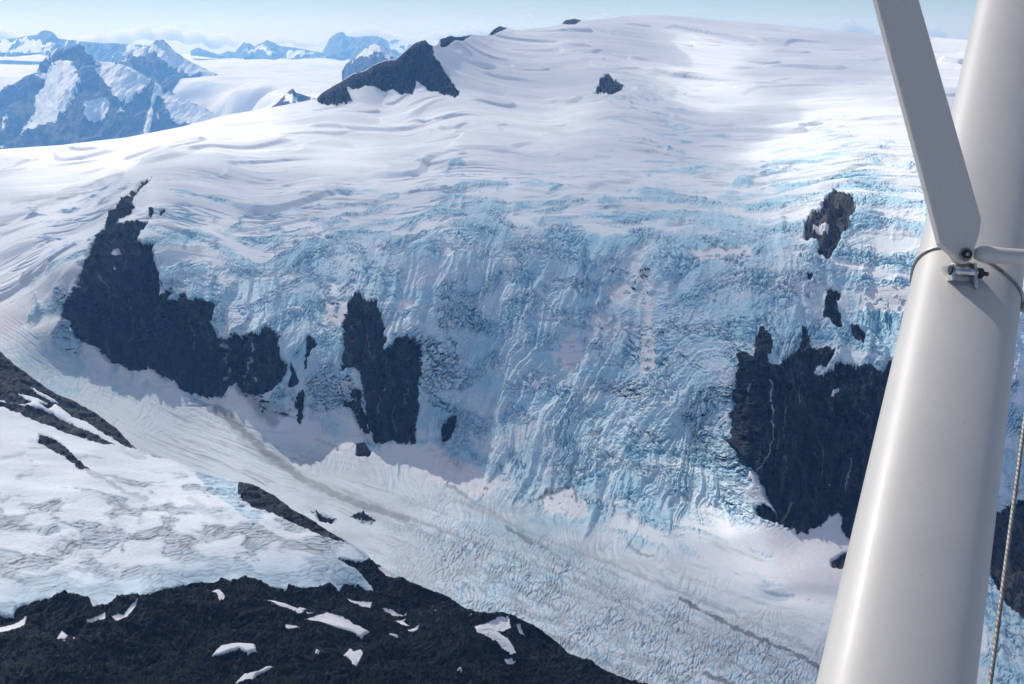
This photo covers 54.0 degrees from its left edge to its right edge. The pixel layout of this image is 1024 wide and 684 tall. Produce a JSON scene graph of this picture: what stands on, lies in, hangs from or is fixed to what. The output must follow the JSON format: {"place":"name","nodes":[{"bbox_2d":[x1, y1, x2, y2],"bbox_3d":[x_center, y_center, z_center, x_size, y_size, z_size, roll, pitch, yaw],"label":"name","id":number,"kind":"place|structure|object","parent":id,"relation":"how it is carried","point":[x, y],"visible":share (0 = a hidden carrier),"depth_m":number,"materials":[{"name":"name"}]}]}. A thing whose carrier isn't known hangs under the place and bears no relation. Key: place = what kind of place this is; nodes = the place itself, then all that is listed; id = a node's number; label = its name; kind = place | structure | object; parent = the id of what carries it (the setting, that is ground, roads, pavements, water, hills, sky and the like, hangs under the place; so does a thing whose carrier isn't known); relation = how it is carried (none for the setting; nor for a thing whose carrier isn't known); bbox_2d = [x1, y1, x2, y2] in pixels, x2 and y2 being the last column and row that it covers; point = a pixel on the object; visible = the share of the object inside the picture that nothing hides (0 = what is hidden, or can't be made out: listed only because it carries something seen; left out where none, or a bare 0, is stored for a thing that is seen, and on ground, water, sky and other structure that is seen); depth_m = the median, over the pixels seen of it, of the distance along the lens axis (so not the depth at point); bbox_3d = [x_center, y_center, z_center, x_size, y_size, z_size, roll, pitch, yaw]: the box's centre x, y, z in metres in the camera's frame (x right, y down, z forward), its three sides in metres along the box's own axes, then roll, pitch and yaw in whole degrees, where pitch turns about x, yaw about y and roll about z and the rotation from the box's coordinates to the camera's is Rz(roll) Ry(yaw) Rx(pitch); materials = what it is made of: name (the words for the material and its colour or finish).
{"place":"outdoors","nodes":[
{"label":"outdoors","id":0,"kind":"place"},
{"bbox_2d":[0,30,148,62],"bbox_3d":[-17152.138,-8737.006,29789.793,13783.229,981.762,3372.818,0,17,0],"label":"mountain","id":1,"kind":"structure","parent":0,"point":[45,42],"depth_m":29674.27,"materials":[{"name":"snow"}]},
{"bbox_2d":[0,44,213,148],"bbox_3d":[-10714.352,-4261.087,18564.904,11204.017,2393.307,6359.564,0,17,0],"label":"mountain","id":2,"kind":"structure","parent":0,"point":[76,93],"depth_m":17916.92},
{"bbox_2d":[119,39,217,90],"bbox_3d":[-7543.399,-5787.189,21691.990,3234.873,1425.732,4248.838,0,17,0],"label":"mountain","id":3,"kind":"structure","parent":0,"point":[163,63],"depth_m":21373.89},
{"bbox_2d":[0,388,372,617],"bbox_3d":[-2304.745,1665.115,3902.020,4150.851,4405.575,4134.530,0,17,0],"label":"snow slope","id":4,"kind":"structure","parent":0,"point":[110,523],"depth_m":1672.95,"materials":[{"name":"white snow"}]},
{"bbox_2d":[0,401,114,444],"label":"rock band","id":5,"kind":"object","parent":4,"relation":"on","point":[41,415],"visible":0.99,"depth_m":1987.52,"materials":[{"name":"grey stone"}]},
{"bbox_2d":[38,435,88,469],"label":"rock band","id":6,"kind":"object","parent":4,"relation":"on","point":[54,445],"visible":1,"depth_m":1880.70,"materials":[{"name":"grey stone"}]},
{"bbox_2d":[0,352,136,448],"bbox_3d":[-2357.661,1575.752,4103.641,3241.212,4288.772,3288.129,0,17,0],"label":"rock band","id":7,"kind":"object","parent":4,"relation":"on","point":[15,380],"visible":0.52,"depth_m":2072.26,"materials":[{"name":"grey stone"}]},
{"bbox_2d":[238,482,346,541],"bbox_3d":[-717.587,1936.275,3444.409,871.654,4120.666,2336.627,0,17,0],"label":"rock band","id":8,"kind":"object","parent":4,"relation":"on","point":[254,496],"visible":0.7,"depth_m":1804.62,"materials":[{"name":"grey stone"}]},
{"bbox_2d":[0,54,398,118],"bbox_3d":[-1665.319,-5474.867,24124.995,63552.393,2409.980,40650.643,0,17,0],"label":"ice plain","id":9,"kind":"structure","parent":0,"point":[237,85],"depth_m":21368.24,"materials":[{"name":"white snow"}]},
{"bbox_2d":[190,40,338,59],"bbox_3d":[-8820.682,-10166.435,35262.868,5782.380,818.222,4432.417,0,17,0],"label":"mountain","id":10,"kind":"structure","parent":0,"point":[267,49],"depth_m":35710.90,"materials":[{"name":"snow"}]},
{"bbox_2d":[271,89,315,107],"bbox_3d":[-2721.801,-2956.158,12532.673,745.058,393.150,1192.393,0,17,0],"label":"mountain","id":11,"kind":"structure","parent":0,"point":[291,96],"depth_m":12467.33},
{"bbox_2d":[0,558,647,683],"bbox_3d":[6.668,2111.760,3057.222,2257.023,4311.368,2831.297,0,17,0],"label":"rocky ridge","id":12,"kind":"structure","parent":0,"point":[183,633],"depth_m":1459.25,"materials":[{"name":"black stone"}]},
{"bbox_2d":[0,616,26,631],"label":"snow patch","id":13,"kind":"object","parent":12,"relation":"on","point":[16,625],"visible":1,"depth_m":1413.17,"materials":[{"name":"white snow"}]},
{"bbox_2d":[57,631,67,638],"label":"snow patch","id":14,"kind":"object","parent":12,"relation":"on","point":[62,635],"visible":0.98,"depth_m":1402.00,"materials":[{"name":"white snow"}]},
{"bbox_2d":[87,613,104,621],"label":"snow patch","id":15,"kind":"object","parent":12,"relation":"on","point":[101,617],"visible":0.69,"depth_m":1450.42,"materials":[{"name":"white snow"}]},
{"bbox_2d":[112,600,136,619],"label":"snow patch","id":16,"kind":"object","parent":12,"relation":"on","point":[121,616],"visible":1,"depth_m":1455.25,"materials":[{"name":"white snow"}]},
{"bbox_2d":[212,589,224,599],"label":"snow patch","id":17,"kind":"object","parent":12,"relation":"on","point":[220,595],"visible":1,"depth_m":1525.40,"materials":[{"name":"white snow"}]},
{"bbox_2d":[212,643,256,656],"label":"snow patch","id":18,"kind":"object","parent":12,"relation":"on","point":[248,648],"visible":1,"depth_m":1394.42,"materials":[{"name":"white snow"}]},
{"bbox_2d":[235,666,271,683],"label":"snow patch","id":19,"kind":"object","parent":12,"relation":"on","point":[251,675],"visible":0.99,"depth_m":1342.15,"materials":[{"name":"white snow"}]},
{"bbox_2d":[268,600,307,613],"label":"snow patch","id":20,"kind":"object","parent":12,"relation":"on","point":[299,610],"visible":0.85,"depth_m":1524.10,"materials":[{"name":"white snow"}]},
{"bbox_2d":[285,624,299,628],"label":"snow patch","id":21,"kind":"object","parent":12,"relation":"on","point":[289,626],"visible":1,"depth_m":1474.13,"materials":[{"name":"white snow"}]},
{"bbox_2d":[304,612,368,638],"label":"snow patch","id":22,"kind":"object","parent":12,"relation":"on","point":[337,621],"visible":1,"depth_m":1514.60,"materials":[{"name":"white snow"}]},
{"bbox_2d":[344,649,362,665],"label":"snow patch","id":23,"kind":"object","parent":12,"relation":"on","point":[354,657],"visible":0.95,"depth_m":1424.49,"materials":[{"name":"white snow"}]},
{"bbox_2d":[348,599,371,607],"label":"snow patch","id":24,"kind":"object","parent":12,"relation":"on","point":[364,604],"visible":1,"depth_m":1611.11,"materials":[{"name":"white snow"}]},
{"bbox_2d":[378,567,397,577],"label":"snow patch","id":25,"kind":"object","parent":12,"relation":"on","point":[386,572],"visible":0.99,"depth_m":1711.23,"materials":[{"name":"white snow"}]},
{"bbox_2d":[382,608,405,615],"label":"snow patch","id":26,"kind":"object","parent":12,"relation":"on","point":[392,612],"visible":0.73,"depth_m":1630.41,"materials":[{"name":"white snow"}]},
{"bbox_2d":[397,619,408,625],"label":"snow patch","id":27,"kind":"object","parent":12,"relation":"on","point":[402,622],"visible":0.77,"depth_m":1584.54,"materials":[{"name":"white snow"}]},
{"bbox_2d":[475,616,515,653],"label":"snow patch","id":28,"kind":"object","parent":12,"relation":"on","point":[491,628],"visible":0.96,"depth_m":1565.15,"materials":[{"name":"white snow"}]},
{"bbox_2d":[504,658,514,663],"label":"snow patch","id":29,"kind":"object","parent":12,"relation":"on","point":[509,661],"visible":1,"depth_m":1516.02,"materials":[{"name":"white snow"}]},
{"bbox_2d":[516,623,523,634],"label":"snow patch","id":30,"kind":"object","parent":12,"relation":"on","point":[519,629],"visible":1,"depth_m":1624.20,"materials":[{"name":"white snow"}]},
{"bbox_2d":[322,32,405,59],"bbox_3d":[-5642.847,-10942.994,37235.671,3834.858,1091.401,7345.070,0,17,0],"label":"mountain","id":31,"kind":"structure","parent":0,"point":[341,45],"depth_m":37588.23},
{"bbox_2d":[342,44,397,80],"bbox_3d":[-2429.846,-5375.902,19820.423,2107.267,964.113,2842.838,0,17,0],"label":"mountain","id":32,"kind":"structure","parent":0,"point":[368,57],"depth_m":19578.08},
{"bbox_2d":[390,39,411,49],"bbox_3d":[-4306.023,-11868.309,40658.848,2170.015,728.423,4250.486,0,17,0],"label":"mountain","id":33,"kind":"structure","parent":0,"point":[401,44],"depth_m":41075.55,"materials":[{"name":"white snow"}]},
{"bbox_2d":[0,15,967,622],"bbox_3d":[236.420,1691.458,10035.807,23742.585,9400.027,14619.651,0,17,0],"label":"snowfield","id":34,"kind":"structure","parent":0,"point":[726,101],"depth_m":4490.69,"materials":[{"name":"white snow"}]},
{"bbox_2d":[148,207,153,217],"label":"rock outcrop","id":35,"kind":"object","parent":34,"relation":"on","point":[151,212],"visible":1,"depth_m":3447.70,"materials":[{"name":"black stone"}]},
{"bbox_2d":[316,40,459,105],"bbox_3d":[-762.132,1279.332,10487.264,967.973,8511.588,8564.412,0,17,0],"label":"rock peak","id":36,"kind":"object","parent":34,"relation":"on","point":[405,71],"visible":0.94,"depth_m":5525.07,"materials":[{"name":"black stone"}]},
{"bbox_2d":[440,35,469,46],"bbox_3d":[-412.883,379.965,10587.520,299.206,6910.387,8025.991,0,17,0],"label":"rock outcrop","id":37,"kind":"object","parent":34,"relation":"on","point":[446,41],"visible":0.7,"depth_m":6039.92,"materials":[{"name":"grey stone"}]},
{"bbox_2d":[489,26,506,34],"bbox_3d":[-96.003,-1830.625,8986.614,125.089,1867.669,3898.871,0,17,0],"label":"rock outcrop","id":38,"kind":"object","parent":34,"relation":"on","point":[497,29],"visible":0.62,"depth_m":7084.40,"materials":[{"name":"grey stone"}]},
{"bbox_2d":[562,19,580,24],"bbox_3d":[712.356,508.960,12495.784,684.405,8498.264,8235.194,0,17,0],"label":"rock outcrop","id":39,"kind":"object","parent":34,"relation":"on","point":[571,21],"visible":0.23,"depth_m":7456.90,"materials":[{"name":"grey stone"}]},
{"bbox_2d":[596,73,623,94],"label":"rock outcrop","id":40,"kind":"object","parent":34,"relation":"on","point":[608,85],"visible":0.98,"depth_m":5564.88,"materials":[{"name":"black stone"}]},
{"bbox_2d":[0,0,976,54],"label":"sky","id":41,"kind":"structure","parent":0,"point":[215,26],"materials":[{"name":"blue"}]},
{"bbox_2d":[0,318,986,683],"bbox_3d":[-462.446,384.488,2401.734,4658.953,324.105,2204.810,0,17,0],"label":"valley glacier","id":42,"kind":"object","parent":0,"point":[622,604],"visible":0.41,"depth_m":2480.00,"materials":[{"name":"white ice"}]},
{"bbox_2d":[311,510,335,523],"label":"rock outcrop","id":43,"kind":"object","parent":42,"relation":"on","point":[323,519],"visible":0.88,"depth_m":2577.34,"materials":[{"name":"grey stone"}]},
{"bbox_2d":[356,442,370,456],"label":"rock outcrop","id":44,"kind":"object","parent":42,"relation":"on","point":[362,449],"visible":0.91,"depth_m":2883.46,"materials":[{"name":"grey stone"}]},
{"bbox_2d":[351,510,375,521],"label":"rock outcrop","id":45,"kind":"object","parent":42,"relation":"on","point":[362,515],"visible":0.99,"depth_m":2565.24,"materials":[{"name":"grey stone"}]},
{"bbox_2d":[754,505,776,522],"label":"rock outcrop","id":46,"kind":"object","parent":42,"relation":"on","point":[764,512],"visible":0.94,"depth_m":2512.78,"materials":[{"name":"grey stone"}]},
{"bbox_2d":[831,552,846,568],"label":"rock outcrop","id":47,"kind":"object","parent":42,"relation":"on","point":[839,562],"visible":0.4,"depth_m":2382.64,"materials":[{"name":"grey stone"}]},
{"bbox_2d":[31,144,1023,683],"bbox_3d":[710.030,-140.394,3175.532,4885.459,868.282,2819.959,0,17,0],"label":"icefall","id":48,"kind":"object","parent":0,"point":[579,360],"visible":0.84,"depth_m":3018.70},
{"bbox_2d":[60,177,287,398],"bbox_3d":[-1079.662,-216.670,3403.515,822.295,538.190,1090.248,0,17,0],"label":"rock cliff","id":49,"kind":"structure","parent":48,"relation":"on","point":[125,314],"depth_m":3188.73,"materials":[{"name":"black stone"}]},
{"bbox_2d":[111,248,121,255],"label":"snow patch","id":50,"kind":"object","parent":49,"relation":"on","point":[115,252],"visible":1,"depth_m":3307.00,"materials":[{"name":"white snow"}]},
{"bbox_2d":[288,365,298,387],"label":"rock outcrop","id":51,"kind":"object","parent":48,"relation":"on","point":[293,381],"visible":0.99,"depth_m":3007.08,"materials":[{"name":"grey stone"}]},
{"bbox_2d":[294,390,304,423],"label":"rock outcrop","id":52,"kind":"object","parent":48,"relation":"on","point":[299,405],"visible":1,"depth_m":3010.26,"materials":[{"name":"grey stone"}]},
{"bbox_2d":[304,334,315,369],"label":"rock outcrop","id":53,"kind":"object","parent":48,"relation":"on","point":[310,344],"visible":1,"depth_m":3053.53,"materials":[{"name":"grey stone"}]},
{"bbox_2d":[343,389,369,433],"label":"rock outcrop","id":54,"kind":"object","parent":48,"relation":"on","point":[354,405],"visible":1,"depth_m":2970.04,"materials":[{"name":"grey stone"}]},
{"bbox_2d":[341,291,423,444],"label":"rock cliff","id":55,"kind":"structure","parent":48,"relation":"on","point":[390,378],"depth_m":2968.84,"materials":[{"name":"grey stone"}]},
{"bbox_2d":[441,415,456,441],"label":"rock outcrop","id":56,"kind":"object","parent":48,"relation":"on","point":[448,427],"visible":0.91,"depth_m":2995.72,"materials":[{"name":"grey stone"}]},
{"bbox_2d":[724,325,891,538],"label":"rock cliff","id":57,"kind":"structure","parent":48,"relation":"on","point":[799,432],"depth_m":2523.82,"materials":[{"name":"grey stone"}]},
{"bbox_2d":[831,388,838,395],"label":"snow patch","id":58,"kind":"object","parent":57,"relation":"on","point":[834,391],"visible":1,"depth_m":2528.28,"materials":[{"name":"white snow"}]},
{"bbox_2d":[807,272,812,279],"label":"rock outcrop","id":59,"kind":"object","parent":48,"relation":"on","point":[810,275],"visible":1,"depth_m":2756.30,"materials":[{"name":"black stone"}]},
{"bbox_2d":[804,188,855,258],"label":"rock outcrop","id":60,"kind":"object","parent":48,"relation":"on","point":[836,211],"visible":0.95,"depth_m":2950.16,"materials":[{"name":"black stone"}]},
{"bbox_2d":[813,222,828,234],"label":"snow patch","id":61,"kind":"object","parent":60,"relation":"on","point":[819,230],"visible":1,"depth_m":2893.33,"materials":[{"name":"white snow"}]},
{"bbox_2d":[822,288,842,326],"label":"rock outcrop","id":62,"kind":"object","parent":48,"relation":"on","point":[831,311],"visible":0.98,"depth_m":2693.91,"materials":[{"name":"black stone"}]},
{"bbox_2d":[851,324,865,342],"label":"rock outcrop","id":63,"kind":"object","parent":48,"relation":"on","point":[858,334],"visible":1,"depth_m":2629.96,"materials":[{"name":"black stone"}]},
{"bbox_2d":[990,501,1023,618],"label":"rock outcrop","id":64,"kind":"object","parent":48,"relation":"on","point":[1014,594],"visible":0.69,"depth_m":2311.56,"materials":[{"name":"grey stone"}]},
{"bbox_2d":[816,0,1023,683],"bbox_3d":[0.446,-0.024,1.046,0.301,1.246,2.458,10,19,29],"label":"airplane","id":65,"kind":"object","parent":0,"point":[910,604],"visible":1,"depth_m":0.92,"materials":[{"name":"white paint"}]}
]}

